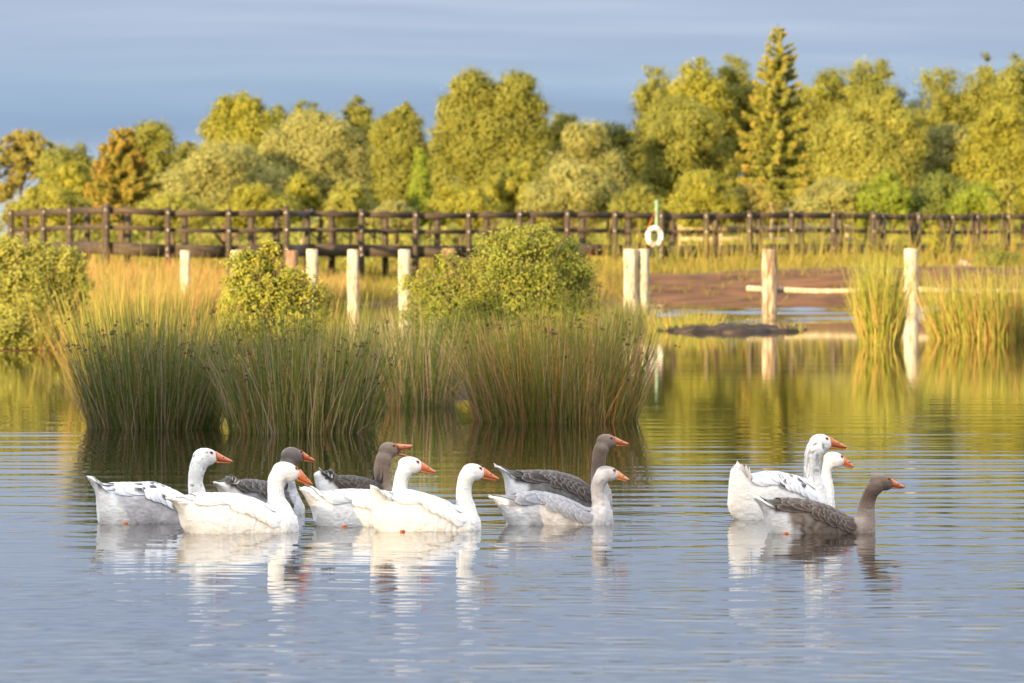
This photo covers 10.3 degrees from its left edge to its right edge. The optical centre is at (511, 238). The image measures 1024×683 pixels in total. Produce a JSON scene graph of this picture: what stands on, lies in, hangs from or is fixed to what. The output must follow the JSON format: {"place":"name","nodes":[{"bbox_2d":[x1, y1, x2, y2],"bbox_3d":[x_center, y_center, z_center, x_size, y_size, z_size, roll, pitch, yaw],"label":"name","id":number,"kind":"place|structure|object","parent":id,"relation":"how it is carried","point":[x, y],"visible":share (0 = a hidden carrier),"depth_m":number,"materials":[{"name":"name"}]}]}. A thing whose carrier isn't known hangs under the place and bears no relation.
{"place":"outdoors","nodes":[
{"label":"outdoors","id":0,"kind":"place"},
{"bbox_2d":[2,244,368,330],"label":"golden grass","id":1,"kind":"structure","parent":0,"point":[166,273],"depth_m":140.65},
{"bbox_2d":[230,372,480,397],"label":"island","id":2,"kind":"structure","parent":0,"point":[460,393],"depth_m":62.49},
{"bbox_2d":[206,239,339,376],"bbox_3d":[-2.685,0.829,63.801,1.521,1.660,1.967,0,0,0],"label":"sallow bush","id":3,"kind":"object","parent":2,"relation":"on","point":[268,287],"visible":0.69,"depth_m":63.80,"materials":[{"name":"green plant"}]},
{"bbox_2d":[212,260,420,371],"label":"rush clump","id":4,"kind":"object","parent":2,"relation":"on","point":[332,318],"visible":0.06,"depth_m":66.30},
{"bbox_2d":[0,303,1023,682],"bbox_3d":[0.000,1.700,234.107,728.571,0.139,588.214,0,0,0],"label":"water","id":5,"kind":"structure","parent":0,"point":[676,571],"depth_m":31.02,"materials":[{"name":"blue liquid"}]},
{"bbox_2d":[24,234,252,398],"bbox_3d":[-3.660,0.796,60.645,3.298,1.927,2.657,0,0,-33],"label":"rush clump","id":6,"kind":"object","parent":5,"relation":"in","point":[118,324],"visible":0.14,"depth_m":60.29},
{"bbox_2d":[0,277,289,429],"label":"rush clump","id":7,"kind":"object","parent":5,"relation":"in","point":[160,388],"visible":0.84,"depth_m":50.81,"materials":[{"name":"plant"}]},
{"bbox_2d":[86,448,232,523],"bbox_3d":[-2.108,1.527,34.066,0.891,0.540,0.299,0,0,-14],"label":"goose","id":8,"kind":"object","parent":5,"relation":"on","point":[146,502],"visible":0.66,"depth_m":33.93},
{"bbox_2d":[165,462,312,533],"bbox_3d":[-1.580,1.547,32.974,0.894,0.500,0.320,0,0,-20],"label":"goose","id":9,"kind":"object","parent":5,"relation":"on","point":[213,513],"visible":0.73,"depth_m":32.85},
{"bbox_2d":[213,447,314,513],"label":"goose","id":10,"kind":"object","parent":5,"relation":"on","point":[256,488],"visible":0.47,"depth_m":35.03},
{"bbox_2d":[286,250,298,273],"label":"wooden post","id":11,"kind":"object","parent":5,"relation":"in","point":[292,256],"visible":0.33,"depth_m":122.89,"materials":[{"name":"brown wood"}]},
{"bbox_2d":[165,267,421,433],"bbox_3d":[-1.884,0.987,50.202,2.365,1.545,2.343,0,0,-14],"label":"rush clump","id":12,"kind":"object","parent":5,"relation":"in","point":[311,395],"visible":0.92,"depth_m":49.76,"materials":[{"name":"plant"}]},
{"bbox_2d":[306,249,317,310],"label":"wooden post","id":13,"kind":"object","parent":5,"relation":"in","point":[312,260],"visible":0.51,"depth_m":126.90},
{"bbox_2d":[347,250,358,317],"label":"wooden post","id":14,"kind":"object","parent":5,"relation":"in","point":[352,263],"visible":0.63,"depth_m":121.89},
{"bbox_2d":[314,442,412,490],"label":"goose","id":15,"kind":"object","parent":5,"relation":"on","point":[329,479],"visible":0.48,"depth_m":34.61},
{"bbox_2d":[300,457,435,526],"bbox_3d":[-0.853,1.545,33.711,0.834,0.502,0.286,0,0,-14],"label":"goose","id":16,"kind":"object","parent":5,"relation":"on","point":[349,507],"visible":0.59,"depth_m":33.58},
{"bbox_2d":[317,280,485,407],"bbox_3d":[-0.993,1.043,57.995,2.225,1.433,2.585,0,0,0],"label":"rush clump","id":17,"kind":"object","parent":5,"relation":"in","point":[405,395],"visible":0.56,"depth_m":57.53,"materials":[{"name":"plant"}]},
{"bbox_2d":[398,250,410,314],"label":"wooden post","id":18,"kind":"object","parent":5,"relation":"in","point":[404,261],"visible":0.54,"depth_m":126.89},
{"bbox_2d":[370,464,498,531],"bbox_3d":[-0.449,1.555,33.170,0.789,0.482,0.277,0,0,-18],"label":"goose","id":19,"kind":"object","parent":5,"relation":"on","point":[404,510],"visible":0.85,"depth_m":33.05},
{"bbox_2d":[442,248,455,311],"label":"wooden post","id":20,"kind":"object","parent":5,"relation":"in","point":[452,249],"visible":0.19,"depth_m":127.87,"materials":[{"name":"brown wood"}]},
{"bbox_2d":[390,220,618,376],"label":"sallow bush","id":21,"kind":"object","parent":5,"relation":"in","point":[548,273],"visible":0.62,"depth_m":67.82,"materials":[{"name":"green plant"}]},
{"bbox_2d":[412,274,697,422],"bbox_3d":[0.518,1.018,53.118,2.986,1.483,2.897,0,0,-29],"label":"rush clump","id":22,"kind":"object","parent":5,"relation":"in","point":[547,384],"visible":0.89,"depth_m":52.72,"materials":[{"name":"plant"}]},
{"bbox_2d":[488,466,628,524],"bbox_3d":[0.281,1.576,33.898,0.850,0.441,0.307,0,0,-8],"label":"goose","id":23,"kind":"object","parent":5,"relation":"on","point":[535,507],"visible":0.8,"depth_m":33.79},
{"bbox_2d":[494,434,628,506],"bbox_3d":[0.315,1.516,35.916,0.885,0.561,0.308,0,0,-14],"label":"goose","id":24,"kind":"object","parent":5,"relation":"on","point":[573,488],"visible":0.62,"depth_m":35.80},
{"bbox_2d":[592,294,662,325],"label":"rush clump","id":25,"kind":"object","parent":5,"relation":"in","point":[637,315],"visible":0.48,"depth_m":111.69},
{"bbox_2d":[624,249,636,312],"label":"wooden post","id":26,"kind":"object","parent":5,"relation":"in","point":[630,267],"visible":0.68,"depth_m":127.88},
{"bbox_2d":[637,249,649,312],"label":"wooden post","id":27,"kind":"object","parent":5,"relation":"in","point":[643,284],"visible":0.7,"depth_m":128.08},
{"bbox_2d":[657,323,807,332],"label":"mud spit","id":28,"kind":"structure","parent":5,"relation":"in","point":[735,328],"depth_m":103.67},
{"bbox_2d":[644,300,727,330],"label":"rush clump","id":29,"kind":"object","parent":28,"relation":"on","point":[666,326],"visible":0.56,"depth_m":105.34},
{"bbox_2d":[716,311,775,325],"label":"rush clump","id":30,"kind":"object","parent":28,"relation":"on","point":[742,321],"visible":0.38,"depth_m":105.97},
{"bbox_2d":[762,249,776,313],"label":"wooden post","id":31,"kind":"object","parent":5,"relation":"in","point":[769,281],"visible":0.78,"depth_m":129.36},
{"bbox_2d":[746,286,903,293],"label":"timber rail","id":32,"kind":"object","parent":31,"relation":"attached to","point":[799,290],"visible":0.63,"depth_m":129.61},
{"bbox_2d":[727,434,847,519],"bbox_3d":[1.681,1.494,34.592,0.809,0.606,0.269,0,0,-24],"label":"goose","id":33,"kind":"object","parent":5,"relation":"on","point":[746,485],"visible":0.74,"depth_m":34.45},
{"bbox_2d":[753,474,904,533],"bbox_3d":[1.835,1.582,32.918,0.912,0.429,0.298,0,0,-12],"label":"goose","id":34,"kind":"object","parent":5,"relation":"on","point":[787,515],"visible":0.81,"depth_m":32.79},
{"bbox_2d":[821,452,853,506],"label":"goose","id":35,"kind":"object","parent":5,"relation":"on","point":[832,460],"visible":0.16,"depth_m":35.49},
{"bbox_2d":[838,244,918,344],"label":"rush clump","id":36,"kind":"object","parent":5,"relation":"in","point":[879,315],"visible":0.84,"depth_m":90.89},
{"bbox_2d":[904,249,917,311],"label":"wooden post","id":37,"kind":"object","parent":5,"relation":"in","point":[911,255],"visible":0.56,"depth_m":127.36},
{"bbox_2d":[918,287,1021,293],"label":"timber rail","id":38,"kind":"object","parent":37,"relation":"attached to","point":[998,292],"visible":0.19,"depth_m":129.05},
{"bbox_2d":[897,255,1023,339],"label":"rush clump","id":39,"kind":"object","parent":5,"relation":"in","point":[999,316],"visible":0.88,"depth_m":95.68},
{"bbox_2d":[0,264,1023,351],"bbox_3d":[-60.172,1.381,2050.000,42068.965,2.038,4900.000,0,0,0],"label":"ground","id":40,"kind":"structure","parent":0,"point":[733,292],"depth_m":152.48,"materials":[{"name":"soil"}]},
{"bbox_2d":[0,127,56,236],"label":"birch tree","id":41,"kind":"object","parent":40,"relation":"on","point":[27,145],"visible":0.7,"depth_m":237.55,"materials":[{"name":"green plant"}]},
{"bbox_2d":[0,183,96,241],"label":"shrub","id":42,"kind":"object","parent":40,"relation":"on","point":[58,197],"visible":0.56,"depth_m":199.59,"materials":[{"name":"green plant"}]},
{"bbox_2d":[0,235,103,349],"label":"sallow bush","id":43,"kind":"object","parent":40,"relation":"on","point":[32,269],"visible":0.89,"depth_m":88.09,"materials":[{"name":"green plant"}]},
{"bbox_2d":[30,139,97,241],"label":"broadleaf tree","id":44,"kind":"object","parent":40,"relation":"on","point":[61,154],"visible":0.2,"depth_m":225.10,"materials":[{"name":"green plant"}]},
{"bbox_2d":[36,159,96,241],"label":"willow shrub","id":45,"kind":"object","parent":40,"relation":"on","point":[70,174],"visible":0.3,"depth_m":218.56,"materials":[{"name":"green plant"}]},
{"bbox_2d":[3,268,233,349],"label":"bank edge grass","id":46,"kind":"structure","parent":40,"relation":"on","point":[133,299],"depth_m":111.24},
{"bbox_2d":[79,125,161,241],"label":"spruce tree","id":47,"kind":"object","parent":40,"relation":"on","point":[121,166],"visible":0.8,"depth_m":212.54,"materials":[{"name":"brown plant"}]},
{"bbox_2d":[127,115,185,242],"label":"broadleaf tree","id":48,"kind":"object","parent":40,"relation":"on","point":[152,138],"visible":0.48,"depth_m":239.41,"materials":[{"name":"green plant"}]},
{"bbox_2d":[125,187,220,261],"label":"shrub","id":49,"kind":"object","parent":40,"relation":"on","point":[179,201],"visible":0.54,"depth_m":195.50,"materials":[{"name":"green plant"}]},
{"bbox_2d":[165,141,199,178],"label":"broadleaf tree","id":50,"kind":"object","parent":40,"relation":"on","point":[182,154],"visible":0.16,"depth_m":243.69,"materials":[{"name":"green plant"}]},
{"bbox_2d":[180,250,189,297],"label":"wooden post","id":51,"kind":"object","parent":40,"relation":"on","point":[184,255],"visible":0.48,"depth_m":123.91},
{"bbox_2d":[148,131,301,244],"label":"willow shrub","id":52,"kind":"object","parent":40,"relation":"on","point":[213,172],"visible":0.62,"depth_m":220.04,"materials":[{"name":"green plant"}]},
{"bbox_2d":[191,88,281,244],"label":"broadleaf tree","id":53,"kind":"object","parent":40,"relation":"on","point":[240,116],"visible":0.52,"depth_m":239.53,"materials":[{"name":"green plant"}]},
{"bbox_2d":[212,177,310,244],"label":"shrub","id":54,"kind":"object","parent":40,"relation":"on","point":[257,197],"visible":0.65,"depth_m":203.46,"materials":[{"name":"green plant"}]},
{"bbox_2d":[261,102,289,238],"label":"broadleaf tree","id":55,"kind":"object","parent":40,"relation":"on","point":[280,114],"visible":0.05,"depth_m":245.87,"materials":[{"name":"green plant"}]},
{"bbox_2d":[284,171,324,257],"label":"sapling","id":56,"kind":"object","parent":40,"relation":"on","point":[303,189],"visible":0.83,"depth_m":205.81,"materials":[{"name":"green plant"}]},
{"bbox_2d":[284,99,339,227],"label":"broadleaf tree","id":57,"kind":"object","parent":40,"relation":"on","point":[299,109],"visible":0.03,"depth_m":245.94,"materials":[{"name":"green plant"}]},
{"bbox_2d":[256,108,375,243],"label":"willow shrub","id":58,"kind":"object","parent":40,"relation":"on","point":[327,151],"visible":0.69,"depth_m":223.36,"materials":[{"name":"green plant"}]},
{"bbox_2d":[317,177,378,243],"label":"shrub","id":59,"kind":"object","parent":40,"relation":"on","point":[349,195],"visible":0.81,"depth_m":209.67,"materials":[{"name":"green plant"}]},
{"bbox_2d":[338,95,383,244],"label":"broadleaf tree","id":60,"kind":"object","parent":40,"relation":"on","point":[361,116],"visible":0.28,"depth_m":247.81,"materials":[{"name":"green plant"}]},
{"bbox_2d":[365,155,383,244],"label":"broadleaf tree","id":61,"kind":"object","parent":40,"relation":"on","point":[373,236],"depth_m":251.94,"materials":[{"name":"green plant"}]},
{"bbox_2d":[365,198,420,259],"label":"shrub","id":62,"kind":"object","parent":40,"relation":"on","point":[393,205],"visible":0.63,"depth_m":203.63,"materials":[{"name":"green plant"}]},
{"bbox_2d":[364,100,432,243],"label":"broadleaf tree","id":63,"kind":"object","parent":40,"relation":"on","point":[397,134],"visible":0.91,"depth_m":242.47,"materials":[{"name":"green plant"}]},
{"bbox_2d":[405,147,435,245],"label":"ivy column","id":64,"kind":"structure","parent":40,"relation":"on","point":[419,189],"depth_m":213.75,"materials":[{"name":"green plant"}]},
{"bbox_2d":[422,146,448,245],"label":"broadleaf tree","id":65,"kind":"object","parent":40,"relation":"on","point":[432,157],"visible":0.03,"depth_m":251.58,"materials":[{"name":"green plant"}]},
{"bbox_2d":[419,181,510,260],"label":"shrub","id":66,"kind":"object","parent":40,"relation":"on","point":[457,198],"visible":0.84,"depth_m":205.60,"materials":[{"name":"green plant"}]},
{"bbox_2d":[424,61,558,234],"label":"broadleaf tree","id":67,"kind":"object","parent":40,"relation":"on","point":[486,127],"visible":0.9,"depth_m":239.36,"materials":[{"name":"green plant"}]},
{"bbox_2d":[335,254,651,304],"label":"grass","id":68,"kind":"structure","parent":40,"relation":"on","point":[604,288],"depth_m":150.85,"materials":[{"name":"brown plant"}]},
{"bbox_2d":[0,208,1020,245],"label":"treeline","id":69,"kind":"object","parent":40,"relation":"on","point":[136,235],"visible":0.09,"depth_m":304.49,"materials":[{"name":"green plant"}]},
{"bbox_2d":[3,236,1023,283],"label":"field grass","id":70,"kind":"structure","parent":40,"relation":"on","point":[391,268],"depth_m":178.22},
{"bbox_2d":[482,158,547,225],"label":"willow shrub","id":71,"kind":"object","parent":40,"relation":"on","point":[506,183],"visible":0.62,"depth_m":218.49,"materials":[{"name":"green plant"}]},
{"bbox_2d":[8,204,1023,279],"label":"footbridge","id":72,"kind":"object","parent":40,"relation":"on","point":[331,250],"visible":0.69,"depth_m":170.96,"materials":[{"name":"wood"}]},
{"bbox_2d":[14,224,1023,270],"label":"undergrowth","id":73,"kind":"object","parent":40,"relation":"on","point":[455,239],"visible":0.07,"depth_m":202.97,"materials":[{"name":"green plant"}]},
{"bbox_2d":[544,109,587,176],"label":"broadleaf tree","id":74,"kind":"object","parent":40,"relation":"on","point":[556,137],"visible":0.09,"depth_m":246.58,"materials":[{"name":"green plant"}]},
{"bbox_2d":[515,157,623,241],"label":"willow shrub","id":75,"kind":"object","parent":40,"relation":"on","point":[576,187],"visible":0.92,"depth_m":215.21,"materials":[{"name":"green plant"}]},
{"bbox_2d":[536,117,642,238],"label":"willow shrub","id":76,"kind":"object","parent":40,"relation":"on","point":[584,141],"visible":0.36,"depth_m":225.34,"materials":[{"name":"green plant"}]},
{"bbox_2d":[594,118,634,241],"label":"broadleaf tree","id":77,"kind":"object","parent":40,"relation":"on","point":[616,136],"visible":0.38,"depth_m":246.19,"materials":[{"name":"green plant"}]},
{"bbox_2d":[601,182,669,244],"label":"shrub","id":78,"kind":"object","parent":40,"relation":"on","point":[639,198],"visible":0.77,"depth_m":213.63,"materials":[{"name":"green plant"}]},
{"bbox_2d":[614,64,678,187],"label":"broadleaf tree","id":79,"kind":"object","parent":40,"relation":"on","point":[644,95],"visible":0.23,"depth_m":245.55,"materials":[{"name":"green plant"}]},
{"bbox_2d":[655,200,657,270],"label":"green pole","id":80,"kind":"object","parent":40,"relation":"on","point":[656,216],"visible":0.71,"depth_m":167.97,"materials":[{"name":"paint"}]},
{"bbox_2d":[646,211,662,246],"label":"life ring","id":81,"kind":"object","parent":80,"relation":"hanging from","point":[657,229],"visible":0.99,"depth_m":167.77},
{"bbox_2d":[622,87,743,245],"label":"broadleaf tree","id":82,"kind":"object","parent":40,"relation":"on","point":[680,135],"visible":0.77,"depth_m":229.41,"materials":[{"name":"green plant"}]},
{"bbox_2d":[359,260,1023,303],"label":"shore plants","id":83,"kind":"object","parent":40,"relation":"on","point":[730,274],"visible":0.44,"depth_m":153.66,"materials":[{"name":"green plant"}]},
{"bbox_2d":[653,167,746,245],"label":"shrub","id":84,"kind":"object","parent":40,"relation":"on","point":[703,192],"visible":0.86,"depth_m":211.44,"materials":[{"name":"green plant"}]},
{"bbox_2d":[662,55,744,244],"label":"broadleaf tree","id":85,"kind":"object","parent":40,"relation":"on","point":[701,82],"visible":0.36,"depth_m":242.11,"materials":[{"name":"green plant"}]},
{"bbox_2d":[712,53,772,243],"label":"broadleaf tree","id":86,"kind":"object","parent":40,"relation":"on","point":[742,86],"visible":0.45,"depth_m":244.40,"materials":[{"name":"green plant"}]},
{"bbox_2d":[729,180,792,235],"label":"shrub","id":87,"kind":"object","parent":40,"relation":"on","point":[754,196],"visible":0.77,"depth_m":212.69,"materials":[{"name":"green plant"}]},
{"bbox_2d":[678,224,854,245],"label":"pale fence","id":88,"kind":"object","parent":40,"relation":"on","point":[763,227],"visible":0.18,"depth_m":214.82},
{"bbox_2d":[739,82,800,236],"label":"broadleaf tree","id":89,"kind":"object","parent":40,"relation":"on","point":[784,155],"visible":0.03,"depth_m":251.46,"materials":[{"name":"green plant"}]},
{"bbox_2d":[765,176,779,239],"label":"sapling","id":90,"kind":"object","parent":40,"relation":"on","point":[769,188],"visible":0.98,"depth_m":204.93,"materials":[{"name":"plant"}]},
{"bbox_2d":[730,24,819,236],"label":"spruce tree","id":91,"kind":"object","parent":40,"relation":"on","point":[776,72],"visible":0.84,"depth_m":225.60,"materials":[{"name":"green plant"}]},
{"bbox_2d":[767,80,823,225],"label":"broadleaf tree","id":92,"kind":"object","parent":40,"relation":"on","point":[792,154],"visible":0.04,"depth_m":251.40,"materials":[{"name":"green plant"}]},
{"bbox_2d":[601,200,1023,272],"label":"bridge weeds","id":93,"kind":"object","parent":40,"relation":"on","point":[809,255],"visible":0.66,"depth_m":165.74,"materials":[{"name":"green plant"}]},
{"bbox_2d":[785,64,851,236],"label":"broadleaf tree","id":94,"kind":"object","parent":40,"relation":"on","point":[822,92],"visible":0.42,"depth_m":246.41,"materials":[{"name":"green plant"}]},
{"bbox_2d":[784,173,868,241],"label":"shrub","id":95,"kind":"object","parent":40,"relation":"on","point":[828,195],"visible":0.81,"depth_m":211.45,"materials":[{"name":"green plant"}]},
{"bbox_2d":[826,54,908,165],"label":"broadleaf tree","id":96,"kind":"object","parent":40,"relation":"on","point":[867,82],"visible":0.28,"depth_m":245.20,"materials":[{"name":"green plant"}]},
{"bbox_2d":[805,91,935,242],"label":"willow shrub","id":97,"kind":"object","parent":40,"relation":"on","point":[899,146],"visible":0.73,"depth_m":221.49,"materials":[{"name":"green plant"}]},
{"bbox_2d":[846,168,918,227],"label":"shrub","id":98,"kind":"object","parent":40,"relation":"on","point":[889,197],"visible":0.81,"depth_m":210.62,"materials":[{"name":"green plant"}]},
{"bbox_2d":[886,97,927,235],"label":"broadleaf tree","id":99,"kind":"object","parent":40,"relation":"on","point":[910,105],"visible":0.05,"depth_m":251.94,"materials":[{"name":"green plant"}]},
{"bbox_2d":[925,225,942,263],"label":"sallow bush","id":100,"kind":"object","parent":40,"relation":"on","point":[937,248],"visible":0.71,"depth_m":162.91,"materials":[{"name":"green plant"}]},
{"bbox_2d":[901,168,976,234],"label":"shrub","id":101,"kind":"object","parent":40,"relation":"on","point":[935,195],"visible":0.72,"depth_m":211.47,"materials":[{"name":"green plant"}]},
{"bbox_2d":[906,57,978,243],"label":"broadleaf tree","id":102,"kind":"object","parent":40,"relation":"on","point":[945,106],"visible":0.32,"depth_m":246.11,"materials":[{"name":"green plant"}]},
{"bbox_2d":[916,120,973,243],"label":"willow shrub","id":103,"kind":"object","parent":40,"relation":"on","point":[940,137],"visible":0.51,"depth_m":224.23,"materials":[{"name":"green plant"}]},
{"bbox_2d":[955,49,1002,241],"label":"broadleaf tree","id":104,"kind":"object","parent":40,"relation":"on","point":[976,94],"visible":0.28,"depth_m":245.45,"materials":[{"name":"green plant"}]},
{"bbox_2d":[942,178,1023,242],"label":"shrub","id":105,"kind":"object","parent":40,"relation":"on","point":[972,200],"visible":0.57,"depth_m":209.50,"materials":[{"name":"green plant"}]},
{"bbox_2d":[943,97,1023,229],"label":"willow shrub","id":106,"kind":"object","parent":40,"relation":"on","point":[996,146],"visible":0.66,"depth_m":222.44,"materials":[{"name":"green plant"}]},
{"bbox_2d":[970,242,1022,265],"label":"sallow bush","id":107,"kind":"object","parent":40,"relation":"on","point":[1002,256],"visible":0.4,"depth_m":158.80,"materials":[{"name":"green plant"}]},
{"bbox_2d":[971,51,1023,238],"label":"broadleaf tree","id":108,"kind":"object","parent":40,"relation":"on","point":[1009,86],"visible":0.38,"depth_m":241.98,"materials":[{"name":"green plant"}]},
{"bbox_2d":[987,179,1020,242],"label":"sapling","id":109,"kind":"object","parent":40,"relation":"on","point":[1009,189],"visible":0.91,"depth_m":204.77,"materials":[{"name":"plant"}]},
{"bbox_2d":[0,0,1023,236],"label":"sky","id":110,"kind":"structure","parent":0,"point":[70,70],"materials":[{"name":"blue"}]},
{"bbox_2d":[319,248,1023,291],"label":"bank grass","id":111,"kind":"structure","parent":0,"point":[714,266],"depth_m":160.21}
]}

